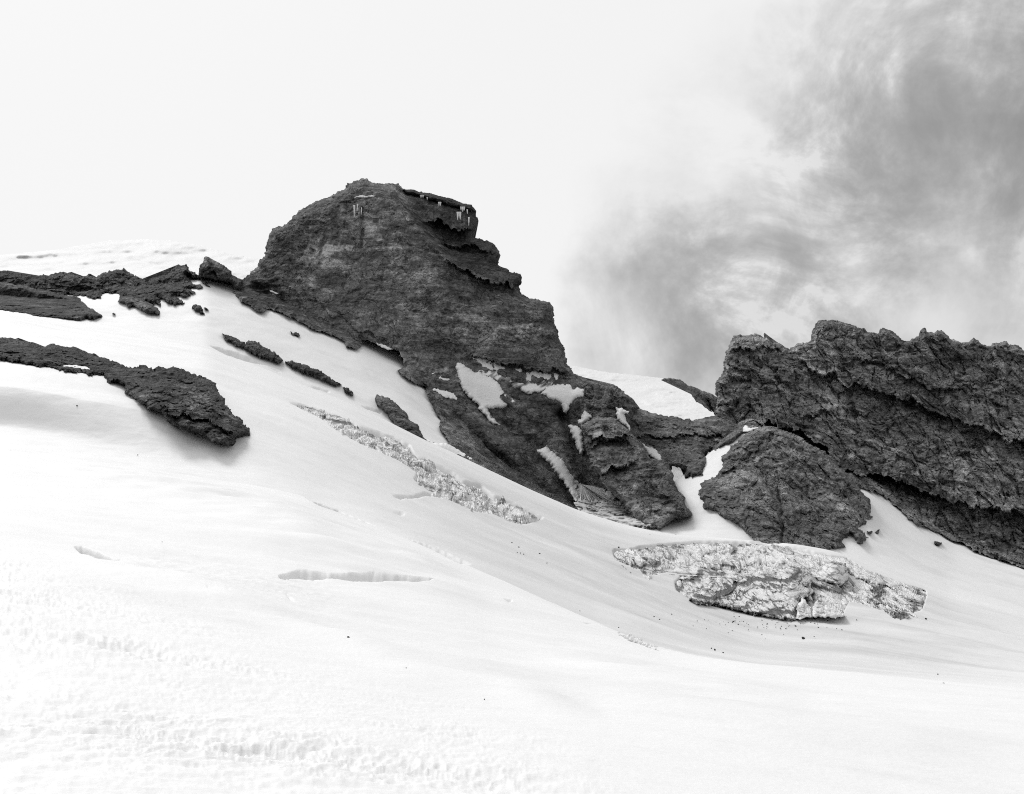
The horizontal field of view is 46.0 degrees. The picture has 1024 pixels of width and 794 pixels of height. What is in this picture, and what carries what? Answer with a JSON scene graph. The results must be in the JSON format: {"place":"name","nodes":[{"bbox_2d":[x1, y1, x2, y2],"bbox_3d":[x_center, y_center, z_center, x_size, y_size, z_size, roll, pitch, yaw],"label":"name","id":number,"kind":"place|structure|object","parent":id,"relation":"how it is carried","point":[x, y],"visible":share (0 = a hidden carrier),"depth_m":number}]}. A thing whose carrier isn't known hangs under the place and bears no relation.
{"place":"outdoors","nodes":[
{"label":"outdoors","id":0,"kind":"place"},
{"bbox_2d":[0,239,259,278],"bbox_3d":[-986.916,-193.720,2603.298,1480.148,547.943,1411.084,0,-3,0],"label":"snow mountain","id":1,"kind":"structure","parent":0,"point":[142,258],"depth_m":2758.73},
{"bbox_2d":[232,178,639,509],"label":"rocky peak","id":2,"kind":"structure","parent":0,"point":[426,287],"depth_m":645.56},
{"bbox_2d":[198,256,242,289],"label":"rock horn","id":3,"kind":"object","parent":2,"relation":"on","point":[209,268],"visible":0.98,"depth_m":651.45},
{"bbox_2d":[355,195,374,197],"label":"snow patch","id":4,"kind":"object","parent":2,"relation":"on","point":[361,196],"visible":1,"depth_m":699.78},
{"bbox_2d":[377,343,391,349],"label":"snow patch","id":5,"kind":"object","parent":2,"relation":"on","point":[385,347],"visible":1,"depth_m":622.86},
{"bbox_2d":[433,388,456,399],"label":"snow patch","id":6,"kind":"object","parent":2,"relation":"on","point":[447,394],"visible":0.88,"depth_m":598.92},
{"bbox_2d":[424,438,471,458],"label":"snow patch","id":7,"kind":"object","parent":2,"relation":"on","point":[446,446],"visible":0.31,"depth_m":494.95},
{"bbox_2d":[455,363,513,424],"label":"snow patch","id":8,"kind":"object","parent":2,"relation":"on","point":[482,391],"visible":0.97,"depth_m":605.90},
{"bbox_2d":[478,368,552,393],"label":"snow patch","id":9,"kind":"object","parent":2,"relation":"on","point":[529,388],"visible":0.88,"depth_m":615.12},
{"bbox_2d":[472,357,560,380],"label":"snow patch","id":10,"kind":"object","parent":2,"relation":"on","point":[528,377],"visible":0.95,"depth_m":623.01},
{"bbox_2d":[541,384,583,413],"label":"snow patch","id":11,"kind":"object","parent":2,"relation":"on","point":[566,395],"visible":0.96,"depth_m":610.41},
{"bbox_2d":[568,424,583,453],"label":"snow patch","id":12,"kind":"object","parent":2,"relation":"on","point":[576,432],"visible":0.96,"depth_m":595.78},
{"bbox_2d":[537,446,624,507],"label":"snow patch","id":13,"kind":"object","parent":2,"relation":"on","point":[578,491],"visible":0.77,"depth_m":568.67},
{"bbox_2d":[578,410,591,424],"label":"snow patch","id":14,"kind":"object","parent":2,"relation":"on","point":[585,416],"visible":0.94,"depth_m":601.71},
{"bbox_2d":[574,499,652,528],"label":"snow patch","id":15,"kind":"object","parent":2,"relation":"on","point":[612,512],"visible":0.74,"depth_m":507.93},
{"bbox_2d":[616,407,629,430],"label":"snow patch","id":16,"kind":"object","parent":2,"relation":"on","point":[621,417],"visible":0.98,"depth_m":597.85},
{"bbox_2d":[0,276,1023,793],"bbox_3d":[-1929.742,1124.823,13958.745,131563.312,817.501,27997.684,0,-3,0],"label":"snow field","id":17,"kind":"structure","parent":0,"point":[184,612],"depth_m":54.66},
{"bbox_2d":[0,282,101,320],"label":"rock outcrop","id":18,"kind":"object","parent":17,"relation":"on","point":[29,300],"visible":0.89,"depth_m":581.90},
{"bbox_2d":[0,264,202,305],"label":"rock ridge","id":19,"kind":"object","parent":17,"relation":"on","point":[168,285],"visible":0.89,"depth_m":655.69},
{"bbox_2d":[0,337,249,445],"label":"rock outcrop","id":20,"kind":"object","parent":17,"relation":"on","point":[183,399],"visible":1,"depth_m":289.44},
{"bbox_2d":[64,365,88,368],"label":"snow patch","id":21,"kind":"object","parent":20,"relation":"on","point":[81,367],"visible":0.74,"depth_m":308.17},
{"bbox_2d":[118,295,159,314],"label":"rock outcrop","id":22,"kind":"object","parent":17,"relation":"on","point":[143,305],"visible":0.84,"depth_m":593.33},
{"bbox_2d":[192,304,204,313],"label":"rock outcrop","id":23,"kind":"object","parent":17,"relation":"on","point":[196,307],"visible":0.9,"depth_m":589.46},
{"bbox_2d":[222,333,245,347],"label":"rock outcrop","id":24,"kind":"object","parent":17,"relation":"on","point":[235,341],"visible":0.94,"depth_m":546.28},
{"bbox_2d":[244,340,282,363],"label":"rock outcrop","id":25,"kind":"object","parent":17,"relation":"on","point":[257,349],"visible":0.96,"depth_m":538.97},
{"bbox_2d":[285,360,340,386],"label":"rock outcrop","id":26,"kind":"object","parent":17,"relation":"on","point":[308,370],"visible":0.96,"depth_m":534.23},
{"bbox_2d":[343,387,352,394],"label":"rock outcrop","id":27,"kind":"object","parent":17,"relation":"on","point":[347,390],"visible":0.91,"depth_m":527.37},
{"bbox_2d":[301,405,539,524],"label":"glacier ice","id":28,"kind":"structure","parent":17,"relation":"on","point":[428,467],"depth_m":367.84},
{"bbox_2d":[297,406,358,440],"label":"icefall","id":29,"kind":"object","parent":28,"relation":"on","point":[335,419],"visible":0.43,"depth_m":382.55},
{"bbox_2d":[358,434,418,466],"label":"icefall","id":30,"kind":"object","parent":28,"relation":"on","point":[394,451],"visible":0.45,"depth_m":369.50},
{"bbox_2d":[421,472,483,501],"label":"icefall","id":31,"kind":"object","parent":28,"relation":"on","point":[459,490],"visible":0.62,"depth_m":352.67},
{"bbox_2d":[470,495,538,523],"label":"icefall","id":32,"kind":"object","parent":28,"relation":"on","point":[525,517],"visible":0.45,"depth_m":364.78},
{"bbox_2d":[375,394,470,459],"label":"rock outcrop","id":33,"kind":"object","parent":17,"relation":"on","point":[396,413],"visible":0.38,"depth_m":513.27},
{"bbox_2d":[581,416,691,529],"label":"rock buttress","id":34,"kind":"object","parent":17,"relation":"on","point":[637,481],"visible":0.98,"depth_m":523.12},
{"bbox_2d":[627,409,743,478],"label":"rock saddle","id":35,"kind":"object","parent":17,"relation":"on","point":[686,446],"visible":0.7,"depth_m":637.17},
{"bbox_2d":[643,444,661,459],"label":"snow patch","id":36,"kind":"object","parent":35,"relation":"on","point":[652,452],"visible":0.83,"depth_m":613.89},
{"bbox_2d":[662,378,716,412],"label":"ridge","id":37,"kind":"structure","parent":17,"relation":"on","point":[708,401],"depth_m":1499.96},
{"bbox_2d":[614,542,925,618],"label":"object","id":38,"kind":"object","parent":17,"relation":"on","point":[695,579],"depth_m":376.17},
{"bbox_2d":[621,565,651,579],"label":"ice slab","id":39,"kind":"structure","parent":38,"relation":"on","point":[647,575],"depth_m":338.98},
{"bbox_2d":[676,585,693,597],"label":"ice cliff","id":40,"kind":"structure","parent":38,"relation":"on","point":[684,593],"depth_m":327.35},
{"bbox_2d":[625,544,765,569],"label":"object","id":41,"kind":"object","parent":38,"relation":"on","point":[684,551],"depth_m":399.84},
{"bbox_2d":[689,567,814,620],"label":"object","id":42,"kind":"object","parent":38,"relation":"on","point":[779,593],"depth_m":331.38},
{"bbox_2d":[752,544,825,572],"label":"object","id":43,"kind":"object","parent":38,"relation":"on","point":[810,560],"depth_m":409.27},
{"bbox_2d":[796,597,811,619],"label":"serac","id":44,"kind":"object","parent":38,"relation":"on","point":[803,609],"visible":0.98,"depth_m":311.47},
{"bbox_2d":[812,600,823,617],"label":"serac","id":45,"kind":"object","parent":38,"relation":"on","point":[818,609],"visible":0.95,"depth_m":312.31},
{"bbox_2d":[814,559,848,585],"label":"serac","id":46,"kind":"object","parent":38,"relation":"on","point":[831,572],"visible":0.95,"depth_m":372.32},
{"bbox_2d":[823,605,844,618],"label":"serac","id":47,"kind":"object","parent":38,"relation":"on","point":[831,612],"visible":0.97,"depth_m":310.57},
{"bbox_2d":[834,557,924,590],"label":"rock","id":48,"kind":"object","parent":38,"relation":"on","point":[856,570],"depth_m":400.06},
{"bbox_2d":[848,586,919,619],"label":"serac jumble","id":49,"kind":"object","parent":38,"relation":"on","point":[900,613],"visible":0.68,"depth_m":350.54},
{"bbox_2d":[698,426,872,549],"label":"rock dome","id":50,"kind":"object","parent":17,"relation":"on","point":[770,484],"visible":0.91,"depth_m":530.78},
{"bbox_2d":[743,425,757,431],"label":"snow patch","id":51,"kind":"object","parent":50,"relation":"on","point":[746,428],"visible":0.91,"depth_m":610.60},
{"bbox_2d":[714,320,1023,567],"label":"rock cliff","id":52,"kind":"structure","parent":17,"relation":"on","point":[925,428],"depth_m":671.72},
{"bbox_2d":[0,0,1023,396],"label":"sky","id":53,"kind":"structure","parent":0,"point":[677,179]},
{"bbox_2d":[568,365,714,480],"bbox_3d":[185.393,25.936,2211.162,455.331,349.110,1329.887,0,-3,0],"label":"snow mountain","id":54,"kind":"structure","parent":0,"point":[658,396],"depth_m":1971.70}
]}

